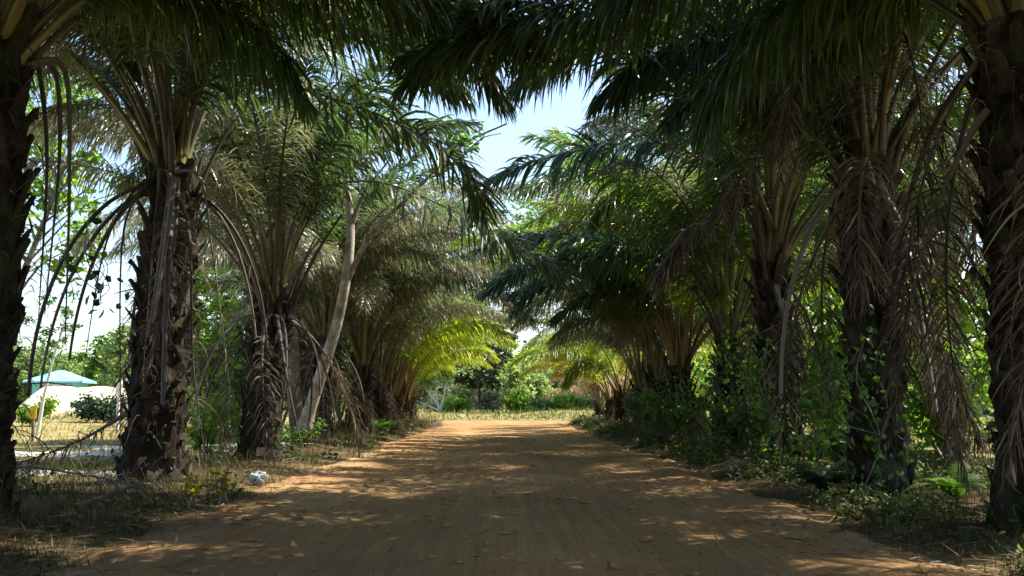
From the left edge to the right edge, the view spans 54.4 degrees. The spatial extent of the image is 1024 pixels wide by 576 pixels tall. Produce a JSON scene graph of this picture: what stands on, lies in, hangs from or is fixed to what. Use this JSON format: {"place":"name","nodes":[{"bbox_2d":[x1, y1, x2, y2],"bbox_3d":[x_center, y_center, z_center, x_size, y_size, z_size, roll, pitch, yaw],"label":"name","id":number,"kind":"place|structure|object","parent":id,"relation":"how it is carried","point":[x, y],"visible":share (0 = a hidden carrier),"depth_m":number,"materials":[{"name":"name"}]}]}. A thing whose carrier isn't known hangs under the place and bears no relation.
{"place":"outdoors","nodes":[
{"label":"outdoors","id":0,"kind":"place"},
{"bbox_2d":[20,386,126,412],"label":"wall","id":1,"kind":"structure","parent":0,"point":[64,397],"depth_m":60.22,"materials":[{"name":"white paint"}]},
{"bbox_2d":[42,402,709,419],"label":"berm grass","id":2,"kind":"structure","parent":0,"point":[472,413],"depth_m":57.50,"materials":[{"name":"green plant"}]},
{"bbox_2d":[16,0,989,364],"label":"sky","id":3,"kind":"structure","parent":0,"point":[495,150],"materials":[{"name":"white"}]},
{"bbox_2d":[0,406,1023,575],"bbox_3d":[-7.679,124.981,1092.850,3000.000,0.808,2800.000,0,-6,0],"label":"ground","id":4,"kind":"structure","parent":0,"point":[712,472],"depth_m":11.15,"materials":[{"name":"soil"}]},
{"bbox_2d":[13,339,55,402],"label":"broadleaf tree","id":5,"kind":"object","parent":4,"relation":"on","point":[35,370],"visible":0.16,"depth_m":85.33,"materials":[{"name":"green plant"}]},
{"bbox_2d":[15,394,60,426],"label":"shrub","id":6,"kind":"object","parent":4,"relation":"on","point":[49,405],"visible":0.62,"depth_m":43.41,"materials":[{"name":"green plant"}]},
{"bbox_2d":[13,342,69,403],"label":"broadleaf tree","id":7,"kind":"object","parent":4,"relation":"on","point":[42,349],"visible":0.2,"depth_m":86.71,"materials":[{"name":"green plant"}]},
{"bbox_2d":[24,290,84,434],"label":"broadleaf tree","id":8,"kind":"object","parent":4,"relation":"on","point":[56,343],"visible":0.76,"depth_m":31.22,"materials":[{"name":"green plant"}]},
{"bbox_2d":[22,370,96,394],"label":"house","id":9,"kind":"structure","parent":4,"relation":"on","point":[64,377],"depth_m":70.27,"materials":[{"name":"paint"}]},
{"bbox_2d":[20,344,106,401],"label":"broadleaf tree","id":10,"kind":"object","parent":4,"relation":"on","point":[68,363],"visible":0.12,"depth_m":90.38,"materials":[{"name":"green plant"}]},
{"bbox_2d":[15,411,128,479],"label":"fallen frond","id":11,"kind":"object","parent":4,"relation":"on","point":[124,414],"visible":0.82,"depth_m":12.75,"materials":[{"name":"brown plant"}]},
{"bbox_2d":[21,69,141,288],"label":"broadleaf tree","id":12,"kind":"object","parent":4,"relation":"on","point":[79,208],"visible":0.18,"depth_m":24.58,"materials":[{"name":"green plant"}]},
{"bbox_2d":[15,459,155,494],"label":"fallen frond","id":13,"kind":"object","parent":4,"relation":"on","point":[78,473],"visible":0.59,"depth_m":11.69,"materials":[{"name":"plant"}]},
{"bbox_2d":[67,391,123,422],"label":"shrub","id":14,"kind":"object","parent":4,"relation":"on","point":[86,407],"visible":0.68,"depth_m":49.05,"materials":[{"name":"green plant"}]},
{"bbox_2d":[72,328,127,386],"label":"broadleaf tree","id":15,"kind":"object","parent":4,"relation":"on","point":[93,364],"visible":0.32,"depth_m":82.83,"materials":[{"name":"green plant"}]},
{"bbox_2d":[94,394,125,426],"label":"shrub","id":16,"kind":"object","parent":4,"relation":"on","point":[107,410],"visible":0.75,"depth_m":45.47,"materials":[{"name":"green plant"}]},
{"bbox_2d":[95,322,135,387],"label":"broadleaf tree","id":17,"kind":"object","parent":4,"relation":"on","point":[115,370],"visible":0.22,"depth_m":76.76,"materials":[{"name":"green plant"}]},
{"bbox_2d":[115,379,122,430],"bbox_3d":[-14.101,4.195,35.657,0.220,1.890,0.120,0,-6,0],"label":"white post","id":18,"kind":"object","parent":4,"relation":"on","point":[118,393],"visible":0.45,"depth_m":35.66,"materials":[{"name":"paint"}]},
{"bbox_2d":[15,449,223,456],"bbox_3d":[-10.355,3.345,19.986,12.419,0.217,1.702,0,-6,0],"label":"sand patch","id":19,"kind":"object","parent":4,"relation":"on","point":[72,454],"visible":0.27,"depth_m":19.51,"materials":[{"name":"beige sand"}]},
{"bbox_2d":[70,469,171,511],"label":"fallen frond","id":20,"kind":"object","parent":4,"relation":"on","point":[120,490],"visible":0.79,"depth_m":10.54,"materials":[{"name":"brown plant"}]},
{"bbox_2d":[125,254,244,395],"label":"broadleaf tree","id":21,"kind":"object","parent":4,"relation":"on","point":[206,306],"visible":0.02,"depth_m":69.23,"materials":[{"name":"green plant"}]},
{"bbox_2d":[171,474,203,503],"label":"shrub","id":22,"kind":"object","parent":4,"relation":"on","point":[190,491],"visible":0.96,"depth_m":11.06,"materials":[{"name":"green plant"}]},
{"bbox_2d":[11,407,368,493],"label":"field grass","id":23,"kind":"structure","parent":4,"relation":"on","point":[72,429],"depth_m":26.34,"materials":[{"name":"plant"}]},
{"bbox_2d":[184,396,230,459],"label":"shrub","id":24,"kind":"object","parent":4,"relation":"on","point":[210,434],"visible":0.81,"depth_m":17.74,"materials":[{"name":"green plant"}]},
{"bbox_2d":[185,386,241,429],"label":"shrub","id":25,"kind":"object","parent":4,"relation":"on","point":[193,415],"visible":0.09,"depth_m":28.08,"materials":[{"name":"green plant"}]},
{"bbox_2d":[186,264,245,436],"bbox_3d":[-7.677,1.554,24.355,2.283,4.479,3.145,-5,-8,39],"label":"shrub","id":26,"kind":"object","parent":4,"relation":"on","point":[199,326],"visible":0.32,"depth_m":24.53,"materials":[{"name":"green plant"}]},
{"bbox_2d":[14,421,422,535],"bbox_3d":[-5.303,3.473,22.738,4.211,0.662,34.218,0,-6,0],"label":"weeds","id":27,"kind":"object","parent":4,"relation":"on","point":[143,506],"visible":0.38,"depth_m":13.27,"materials":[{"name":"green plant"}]},
{"bbox_2d":[193,326,247,430],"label":"shrub","id":28,"kind":"object","parent":4,"relation":"on","point":[235,393],"visible":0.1,"depth_m":33.34,"materials":[{"name":"green plant"}]},
{"bbox_2d":[208,466,232,504],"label":"shrub","id":29,"kind":"object","parent":4,"relation":"on","point":[221,488],"visible":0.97,"depth_m":11.18,"materials":[{"name":"green plant"}]},
{"bbox_2d":[193,226,286,403],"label":"broadleaf tree","id":30,"kind":"object","parent":4,"relation":"on","point":[216,296],"visible":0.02,"depth_m":61.28,"materials":[{"name":"green plant"}]},
{"bbox_2d":[248,470,268,485],"bbox_3d":[-3.382,2.533,13.272,0.271,0.206,0.219,0,-6,0],"label":"plastic bag","id":31,"kind":"object","parent":4,"relation":"on","point":[258,475],"visible":0.92,"depth_m":13.23,"materials":[{"name":"white plastic"}]},
{"bbox_2d":[13,0,522,483],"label":"oil palm","id":32,"kind":"object","parent":4,"relation":"on","point":[161,359],"visible":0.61,"depth_m":13.24,"materials":[{"name":"green plant"}]},
{"bbox_2d":[214,300,332,425],"bbox_3d":[-7.908,2.618,32.597,3.238,4.326,3.947,-3,-7,25],"label":"shrub","id":33,"kind":"object","parent":4,"relation":"on","point":[247,339],"visible":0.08,"depth_m":32.46,"materials":[{"name":"green plant"}]},
{"bbox_2d":[0,0,579,519],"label":"oil palm","id":34,"kind":"object","parent":4,"relation":"on","point":[24,46],"visible":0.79,"depth_m":9.99,"materials":[{"name":"green plant"}]},
{"bbox_2d":[61,213,129,318],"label":"vine","id":35,"kind":"object","parent":34,"relation":"hanging from","point":[98,286],"visible":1,"depth_m":10.57,"materials":[{"name":"green plant"}]},
{"bbox_2d":[280,418,328,446],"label":"shrub","id":36,"kind":"object","parent":4,"relation":"on","point":[313,432],"visible":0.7,"depth_m":21.26,"materials":[{"name":"green plant"}]},
{"bbox_2d":[247,102,369,426],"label":"pale tree","id":37,"kind":"object","parent":4,"relation":"on","point":[293,365],"visible":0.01,"depth_m":26.75,"materials":[{"name":"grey plant"}]},
{"bbox_2d":[22,29,595,467],"bbox_3d":[-4.973,-0.501,18.373,10.057,8.673,10.050,3,-7,-27],"label":"oil palm","id":38,"kind":"object","parent":4,"relation":"on","point":[282,187],"visible":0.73,"depth_m":17.71,"materials":[{"name":"green plant"}]},
{"bbox_2d":[212,293,247,454],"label":"vine","id":39,"kind":"object","parent":38,"relation":"attached to","point":[231,360],"visible":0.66,"depth_m":17.88,"materials":[{"name":"green plant"}]},
{"bbox_2d":[96,136,526,442],"bbox_3d":[-4.612,0.621,25.454,10.924,9.177,10.847,0,-6,0],"label":"oil palm","id":40,"kind":"object","parent":4,"relation":"on","point":[390,248],"visible":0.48,"depth_m":24.95,"materials":[{"name":"green plant"}]},
{"bbox_2d":[283,328,350,406],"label":"shrub","id":41,"kind":"object","parent":4,"relation":"on","point":[336,351],"visible":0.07,"depth_m":36.04,"materials":[{"name":"green plant"}]},
{"bbox_2d":[332,350,352,423],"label":"shrub","id":42,"kind":"object","parent":4,"relation":"on","point":[338,408],"visible":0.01,"depth_m":39.41,"materials":[{"name":"green plant"}]},
{"bbox_2d":[194,160,538,437],"bbox_3d":[-4.732,1.059,29.487,10.771,8.369,10.504,6,-9,-44],"label":"oil palm","id":43,"kind":"object","parent":4,"relation":"on","point":[378,298],"visible":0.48,"depth_m":28.67,"materials":[{"name":"green plant"}]},
{"bbox_2d":[201,216,543,431],"bbox_3d":[-4.553,1.888,33.348,9.950,8.165,10.156,-6,-9,45],"label":"oil palm","id":44,"kind":"object","parent":4,"relation":"on","point":[406,329],"visible":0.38,"depth_m":32.60,"materials":[{"name":"green plant"}]},
{"bbox_2d":[368,417,412,432],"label":"fern","id":45,"kind":"object","parent":4,"relation":"on","point":[393,426],"visible":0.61,"depth_m":31.27,"materials":[{"name":"green plant"}]},
{"bbox_2d":[295,95,506,438],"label":"leaning tree","id":46,"kind":"object","parent":4,"relation":"on","point":[350,263],"visible":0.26,"depth_m":21.31,"materials":[{"name":"brown plant"}]},
{"bbox_2d":[300,288,521,427],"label":"oil palm","id":47,"kind":"object","parent":4,"relation":"on","point":[397,395],"visible":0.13,"depth_m":37.08,"materials":[{"name":"green plant"}]},
{"bbox_2d":[342,332,492,421],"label":"oil palm","id":48,"kind":"object","parent":4,"relation":"on","point":[421,375],"visible":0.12,"depth_m":45.86,"materials":[{"name":"green plant"}]},
{"bbox_2d":[413,373,442,411],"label":"forest tree","id":49,"kind":"object","parent":4,"relation":"on","point":[427,398],"visible":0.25,"depth_m":82.90,"materials":[{"name":"green plant"}]},
{"bbox_2d":[347,317,511,423],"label":"oil palm","id":50,"kind":"object","parent":4,"relation":"on","point":[410,406],"visible":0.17,"depth_m":41.38,"materials":[{"name":"green plant"}]},
{"bbox_2d":[414,366,458,411],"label":"bare tree","id":51,"kind":"object","parent":4,"relation":"on","point":[428,382],"visible":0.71,"depth_m":62.55,"materials":[{"name":"plant"}]},
{"bbox_2d":[423,374,455,397],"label":"forest tree","id":52,"kind":"object","parent":4,"relation":"on","point":[449,388],"visible":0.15,"depth_m":90.90,"materials":[{"name":"green plant"}]},
{"bbox_2d":[439,395,471,412],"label":"shrub","id":53,"kind":"object","parent":4,"relation":"on","point":[450,403],"visible":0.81,"depth_m":67.19,"materials":[{"name":"green plant"}]},
{"bbox_2d":[453,387,484,411],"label":"shrub","id":54,"kind":"object","parent":4,"relation":"on","point":[465,392],"visible":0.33,"depth_m":69.00,"materials":[{"name":"green plant"}]},
{"bbox_2d":[437,295,526,411],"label":"broadleaf tree","id":55,"kind":"object","parent":4,"relation":"on","point":[484,376],"visible":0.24,"depth_m":62.56,"materials":[{"name":"green plant"}]},
{"bbox_2d":[469,388,506,412],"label":"shrub","id":56,"kind":"object","parent":4,"relation":"on","point":[492,402],"visible":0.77,"depth_m":66.24,"materials":[{"name":"green plant"}]},
{"bbox_2d":[472,384,513,412],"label":"shrub","id":57,"kind":"object","parent":4,"relation":"on","point":[504,393],"visible":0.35,"depth_m":67.30,"materials":[{"name":"green plant"}]},
{"bbox_2d":[20,349,990,409],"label":"forest","id":58,"kind":"object","parent":4,"relation":"on","point":[515,354],"depth_m":131.81,"materials":[{"name":"green plant"}]},
{"bbox_2d":[0,422,1023,575],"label":"leaf litter","id":59,"kind":"object","parent":4,"relation":"on","point":[36,538],"visible":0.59,"depth_m":8.48,"materials":[{"name":"brown plant"}]},
{"bbox_2d":[496,366,536,399],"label":"forest tree","id":60,"kind":"object","parent":4,"relation":"on","point":[510,377],"visible":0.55,"depth_m":83.22,"materials":[{"name":"green plant"}]},
{"bbox_2d":[501,388,531,412],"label":"shrub","id":61,"kind":"object","parent":4,"relation":"on","point":[511,403],"visible":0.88,"depth_m":65.23,"materials":[{"name":"green plant"}]},
{"bbox_2d":[518,394,549,411],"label":"shrub","id":62,"kind":"object","parent":4,"relation":"on","point":[532,405],"visible":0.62,"depth_m":65.96,"materials":[{"name":"green plant"}]},
{"bbox_2d":[524,373,549,399],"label":"forest tree","id":63,"kind":"object","parent":4,"relation":"on","point":[541,387],"visible":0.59,"depth_m":90.14,"materials":[{"name":"green plant"}]},
{"bbox_2d":[489,159,624,397],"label":"broadleaf tree","id":64,"kind":"object","parent":4,"relation":"on","point":[531,215],"visible":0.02,"depth_m":71.49,"materials":[{"name":"green plant"}]},
{"bbox_2d":[548,393,575,409],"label":"shrub","id":65,"kind":"object","parent":4,"relation":"on","point":[564,401],"visible":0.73,"depth_m":65.85,"materials":[{"name":"green plant"}]},
{"bbox_2d":[571,395,600,410],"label":"shrub","id":66,"kind":"object","parent":4,"relation":"on","point":[582,402],"visible":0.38,"depth_m":67.50,"materials":[{"name":"green plant"}]},
{"bbox_2d":[542,364,633,417],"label":"oil palm","id":67,"kind":"object","parent":4,"relation":"on","point":[598,408],"visible":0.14,"depth_m":46.30,"materials":[{"name":"green plant"}]},
{"bbox_2d":[509,285,704,426],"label":"oil palm","id":68,"kind":"object","parent":4,"relation":"on","point":[637,376],"visible":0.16,"depth_m":33.26,"materials":[{"name":"green plant"}]},
{"bbox_2d":[518,345,704,420],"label":"oil palm","id":69,"kind":"object","parent":4,"relation":"on","point":[560,370],"visible":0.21,"depth_m":42.59,"materials":[{"name":"green plant"}]},
{"bbox_2d":[506,327,717,422],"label":"oil palm","id":70,"kind":"object","parent":4,"relation":"on","point":[590,363],"visible":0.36,"depth_m":37.34,"materials":[{"name":"green plant"}]},
{"bbox_2d":[620,378,647,431],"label":"shrub","id":71,"kind":"object","parent":4,"relation":"on","point":[630,403],"visible":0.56,"depth_m":30.08,"materials":[{"name":"green plant"}]},
{"bbox_2d":[447,125,841,443],"bbox_3d":[3.997,0.268,24.770,11.182,8.572,11.018,0,-6,0],"label":"oil palm","id":72,"kind":"object","parent":4,"relation":"on","point":[681,349],"visible":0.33,"depth_m":24.00,"materials":[{"name":"green plant"}]},
{"bbox_2d":[650,357,706,441],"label":"vine","id":73,"kind":"object","parent":72,"relation":"attached to","point":[679,394],"visible":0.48,"depth_m":23.86,"materials":[{"name":"green plant"}]},
{"bbox_2d":[477,187,826,434],"bbox_3d":[4.313,0.939,28.922,10.778,8.113,10.483,0,-6,0],"label":"oil palm","id":74,"kind":"object","parent":4,"relation":"on","point":[654,363],"visible":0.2,"depth_m":28.26,"materials":[{"name":"green plant"}]},
{"bbox_2d":[641,388,672,436],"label":"shrub","id":75,"kind":"object","parent":4,"relation":"on","point":[646,415],"visible":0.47,"depth_m":26.04,"materials":[{"name":"green plant"}]},
{"bbox_2d":[662,393,712,442],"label":"shrub","id":76,"kind":"object","parent":4,"relation":"on","point":[680,420],"visible":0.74,"depth_m":22.27,"materials":[{"name":"green plant"}]},
{"bbox_2d":[380,0,1023,534],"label":"oil palm","id":77,"kind":"object","parent":4,"relation":"on","point":[992,30],"visible":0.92,"depth_m":9.56,"materials":[{"name":"green plant"}]},
{"bbox_2d":[447,0,979,466],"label":"oil palm","id":78,"kind":"object","parent":4,"relation":"on","point":[775,239],"visible":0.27,"depth_m":15.67,"materials":[{"name":"green leaf"},{"name":"bark"},{"name":"dry brown leaf"}]},
{"bbox_2d":[706,282,801,454],"bbox_3d":[4.331,1.648,17.998,1.617,3.651,1.508,0,-6,0],"label":"vine","id":79,"kind":"object","parent":78,"relation":"attached to","point":[728,345],"visible":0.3,"depth_m":17.96,"materials":[{"name":"green plant"}]},
{"bbox_2d":[728,338,796,466],"bbox_3d":[3.868,1.767,15.188,0.740,2.035,0.874,6,-9,-44],"label":"vine","id":80,"kind":"object","parent":78,"relation":"attached to","point":[761,412],"visible":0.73,"depth_m":15.13,"materials":[{"name":"green plant"}]},
{"bbox_2d":[733,336,818,462],"bbox_3d":[4.072,1.919,15.305,1.274,2.485,1.164,2,-7,-18],"label":"vine","id":81,"kind":"object","parent":78,"relation":"attached to","point":[741,369],"visible":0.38,"depth_m":15.25,"materials":[{"name":"green plant"}]},
{"bbox_2d":[464,87,985,450],"bbox_3d":[4.205,-0.230,20.555,10.535,9.069,10.705,0,-6,0],"label":"oil palm","id":82,"kind":"object","parent":4,"relation":"on","point":[663,216],"visible":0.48,"depth_m":19.78,"materials":[{"name":"green plant"}]},
{"bbox_2d":[683,337,742,447],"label":"vine","id":83,"kind":"object","parent":82,"relation":"attached to","point":[714,380],"visible":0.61,"depth_m":19.70,"materials":[{"name":"green plant"}]},
{"bbox_2d":[699,399,763,456],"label":"shrub","id":84,"kind":"object","parent":4,"relation":"on","point":[722,420],"visible":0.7,"depth_m":17.68,"materials":[{"name":"green plant"}]},
{"bbox_2d":[718,456,765,477],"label":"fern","id":85,"kind":"object","parent":4,"relation":"on","point":[740,462],"visible":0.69,"depth_m":15.04,"materials":[{"name":"plant"}]},
{"bbox_2d":[499,0,995,495],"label":"oil palm","id":86,"kind":"object","parent":4,"relation":"on","point":[868,174],"visible":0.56,"depth_m":11.67,"materials":[{"name":"green plant"}]},
{"bbox_2d":[769,286,851,487],"bbox_3d":[4.103,1.142,12.586,1.728,2.707,1.644,0,-6,0],"label":"vine","id":87,"kind":"object","parent":86,"relation":"attached to","point":[814,406],"visible":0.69,"depth_m":12.47,"materials":[{"name":"green plant"}]},
{"bbox_2d":[819,304,920,495],"bbox_3d":[4.086,1.515,11.356,1.092,2.664,1.405,-3,-7,24],"label":"vine","id":88,"kind":"object","parent":86,"relation":"attached to","point":[862,388],"visible":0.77,"depth_m":11.26,"materials":[{"name":"green plant"}]},
{"bbox_2d":[691,296,814,398],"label":"broadleaf tree","id":89,"kind":"object","parent":4,"relation":"on","point":[700,362],"visible":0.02,"depth_m":50.16,"materials":[{"name":"green plant"}]},
{"bbox_2d":[736,448,795,467],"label":"fern","id":90,"kind":"object","parent":4,"relation":"on","point":[762,457],"visible":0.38,"depth_m":14.95,"materials":[{"name":"green plant"}]},
{"bbox_2d":[566,411,1023,575],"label":"grass","id":91,"kind":"structure","parent":4,"relation":"on","point":[1000,546],"depth_m":8.83,"materials":[{"name":"green plant"}]},
{"bbox_2d":[568,413,1023,575],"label":"weeds","id":92,"kind":"object","parent":4,"relation":"on","point":[878,504],"visible":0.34,"depth_m":13.20,"materials":[{"name":"green plant"}]},
{"bbox_2d":[775,463,863,494],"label":"fern","id":93,"kind":"object","parent":4,"relation":"on","point":[812,477],"visible":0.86,"depth_m":11.68,"materials":[{"name":"green plant"}]},
{"bbox_2d":[791,288,848,427],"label":"broadleaf tree","id":94,"kind":"object","parent":4,"relation":"on","point":[833,325],"visible":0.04,"depth_m":37.89,"materials":[{"name":"green plant"}]},
{"bbox_2d":[795,344,851,451],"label":"shrub","id":95,"kind":"object","parent":4,"relation":"on","point":[818,369],"visible":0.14,"depth_m":19.08,"materials":[{"name":"green plant"}]},
{"bbox_2d":[820,420,848,471],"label":"shrub","id":96,"kind":"object","parent":4,"relation":"on","point":[840,443],"visible":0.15,"depth_m":13.31,"materials":[{"name":"green plant"}]},
{"bbox_2d":[704,417,994,488],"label":"field grass","id":97,"kind":"structure","parent":4,"relation":"on","point":[810,429],"depth_m":20.01,"materials":[{"name":"green plant"}]},
{"bbox_2d":[735,54,986,450],"bbox_3d":[9.600,-0.341,22.198,11.114,9.315,10.240,4,-8,-34],"label":"oil palm","id":98,"kind":"object","parent":4,"relation":"on","point":[955,231],"visible":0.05,"depth_m":21.28,"materials":[{"name":"green plant"}]},
{"bbox_2d":[797,262,986,434],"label":"broadleaf tree","id":99,"kind":"object","parent":4,"relation":"on","point":[837,346],"visible":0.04,"depth_m":28.15,"materials":[{"name":"green plant"}]},
{"bbox_2d":[902,460,986,501],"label":"fern","id":100,"kind":"object","parent":4,"relation":"on","point":[946,485],"visible":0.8,"depth_m":10.41,"materials":[{"name":"green plant"}]},
{"bbox_2d":[902,328,992,466],"bbox_3d":[6.381,1.640,14.943,1.326,2.322,2.617,4,-7,-29],"label":"shrub","id":101,"kind":"object","parent":4,"relation":"on","point":[925,429],"visible":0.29,"depth_m":14.80,"materials":[{"name":"green plant"}]},
{"bbox_2d":[925,201,997,444],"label":"broadleaf tree","id":102,"kind":"object","parent":4,"relation":"on","point":[966,327],"visible":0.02,"depth_m":18.59,"materials":[{"name":"green plant"}]},
{"bbox_2d":[961,264,992,419],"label":"broadleaf tree","id":103,"kind":"object","parent":4,"relation":"on","point":[977,324],"visible":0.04,"depth_m":33.27,"materials":[{"name":"green plant"}]},
{"bbox_2d":[46,423,1000,575],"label":"dirt road","id":104,"kind":"structure","parent":0,"point":[223,546],"depth_m":8.85,"materials":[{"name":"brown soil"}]},
{"bbox_2d":[333,421,983,423],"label":"crossing track","id":105,"kind":"structure","parent":0,"point":[509,422],"depth_m":49.55,"materials":[{"name":"beige soil"}]},
{"bbox_2d":[981,409,996,456],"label":"shrub","id":106,"kind":"object","parent":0,"point":[989,424],"visible":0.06,"depth_m":10.19,"materials":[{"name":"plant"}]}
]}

